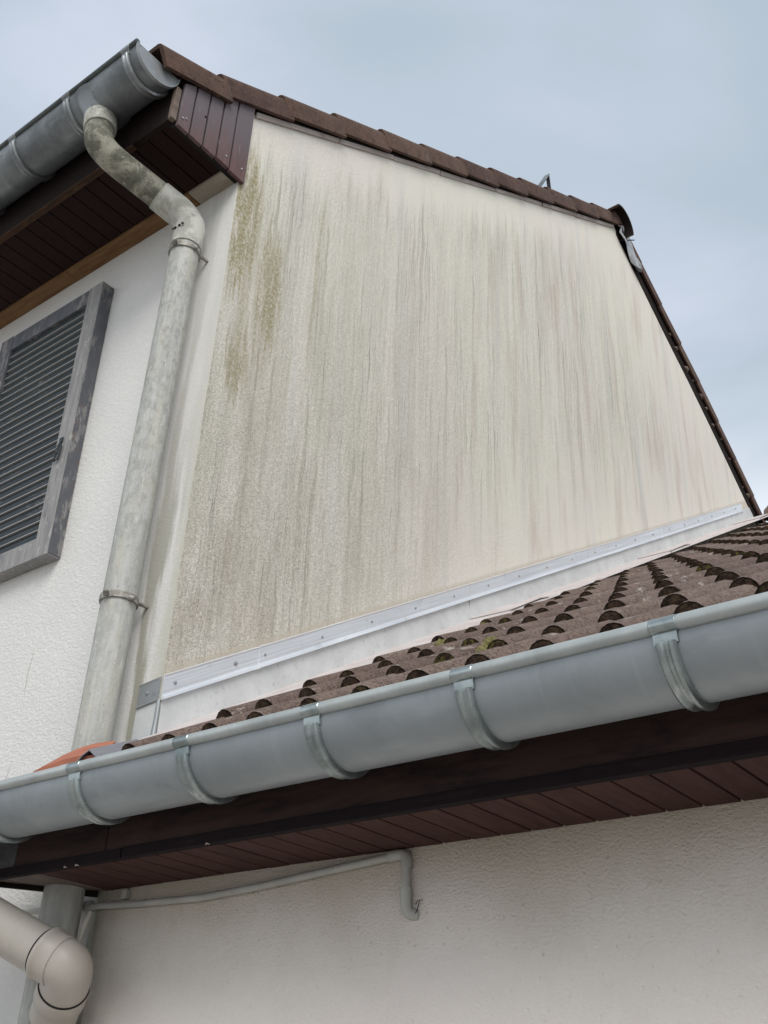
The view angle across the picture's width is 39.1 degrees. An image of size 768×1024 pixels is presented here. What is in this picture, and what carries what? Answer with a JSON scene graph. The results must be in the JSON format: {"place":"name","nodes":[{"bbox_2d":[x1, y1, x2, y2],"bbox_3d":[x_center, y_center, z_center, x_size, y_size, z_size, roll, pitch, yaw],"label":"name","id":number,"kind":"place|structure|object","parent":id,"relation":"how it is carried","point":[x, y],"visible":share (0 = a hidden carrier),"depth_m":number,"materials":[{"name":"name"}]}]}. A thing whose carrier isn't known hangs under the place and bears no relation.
{"place":"outdoors","nodes":[
{"label":"outdoors","id":0,"kind":"place"},
{"bbox_2d":[0,0,767,521],"label":"sky","id":1,"kind":"structure","parent":0,"point":[657,110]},
{"label":"ground","id":2,"kind":"structure","parent":0,"visible":0},
{"bbox_2d":[0,43,765,1023],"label":"house","id":3,"kind":"structure","parent":2,"relation":"on","point":[410,371],"depth_m":4.25,"materials":[{"name":"white paint"}]},
{"bbox_2d":[0,281,113,582],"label":"window shutter","id":4,"kind":"object","parent":3,"relation":"attached to","point":[49,364],"depth_m":4.03,"materials":[{"name":"paint"}]},
{"bbox_2d":[0,38,179,214],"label":"rain gutter","id":5,"kind":"object","parent":3,"relation":"attached to","point":[126,83],"visible":0.94,"depth_m":3.95,"materials":[{"name":"metal"}]},
{"bbox_2d":[17,104,208,1023],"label":"downpipe","id":6,"kind":"object","parent":3,"relation":"attached to","point":[178,212],"visible":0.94,"depth_m":3.35,"materials":[{"name":"metal"}]},
{"bbox_2d":[0,897,92,1023],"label":"branch pipe","id":7,"kind":"object","parent":6,"relation":"attached to","point":[56,964],"visible":1,"depth_m":2.46,"materials":[{"name":"beige plastic"}]},
{"bbox_2d":[77,911,92,941],"bbox_3d":[-0.751,1.050,2.692,0.032,0.108,0.020,9,-31,-11],"label":"cable stub","id":8,"kind":"object","parent":6,"relation":"attached to","point":[85,922],"visible":0.64,"depth_m":2.70,"materials":[{"name":"beige"}]},
{"bbox_2d":[131,503,767,739],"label":"wall flashing","id":9,"kind":"object","parent":3,"relation":"attached to","point":[200,693],"depth_m":3.90,"materials":[{"name":"metal"}]},
{"bbox_2d":[538,174,550,187],"bbox_3d":[0.998,-2.061,6.893,0.036,0.441,0.286,-20,-37,33],"label":"roof hook","id":10,"kind":"object","parent":3,"relation":"attached to","point":[546,178],"visible":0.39,"depth_m":7.03,"materials":[{"name":"metal"}]},
{"bbox_2d":[0,506,767,1023],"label":"extension","id":11,"kind":"object","parent":2,"relation":"on","point":[614,872],"visible":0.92,"depth_m":2.08,"materials":[{"name":"paint"}]},
{"bbox_2d":[33,741,115,771],"bbox_3d":[-0.751,0.601,2.659,0.385,0.125,0.155,-20,-37,33],"label":"clay tile","id":12,"kind":"object","parent":11,"relation":"attached to","point":[73,756],"visible":0.69,"depth_m":2.60,"materials":[{"name":"ceramic"}]},
{"bbox_2d":[78,739,137,760],"bbox_3d":[-0.677,0.579,2.572,0.270,0.103,0.130,-20,-37,33],"label":"lead sheet","id":13,"kind":"object","parent":11,"relation":"on","point":[106,749],"visible":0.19,"depth_m":2.51,"materials":[{"name":"grey metal"}]},
{"bbox_2d":[22,849,422,920],"bbox_3d":[-0.522,0.963,2.594,1.514,0.143,0.036,-20,-37,33],"label":"conduit pipe","id":14,"kind":"object","parent":11,"relation":"attached to","point":[408,911],"visible":0.99,"depth_m":2.39,"materials":[{"name":"grey plastic"}]},
{"bbox_2d":[0,592,767,842],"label":"rain gutter","id":15,"kind":"object","parent":11,"relation":"attached to","point":[710,658],"visible":1,"depth_m":1.82,"materials":[{"name":"metal"}]},
{"bbox_2d":[434,639,445,645],"bbox_3d":[0.177,0.400,3.214,0.060,0.058,0.074,-20,-37,33],"label":"moss tuft","id":16,"kind":"object","parent":11,"relation":"on","point":[439,642],"visible":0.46,"depth_m":3.21,"materials":[{"name":"green plant"}]},
{"bbox_2d":[475,636,500,652],"bbox_3d":[0.237,0.300,2.378,0.066,0.070,0.090,-20,-37,33],"label":"moss tuft","id":17,"kind":"object","parent":11,"relation":"on","point":[485,643],"visible":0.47,"depth_m":2.36,"materials":[{"name":"green plant"}]}
]}

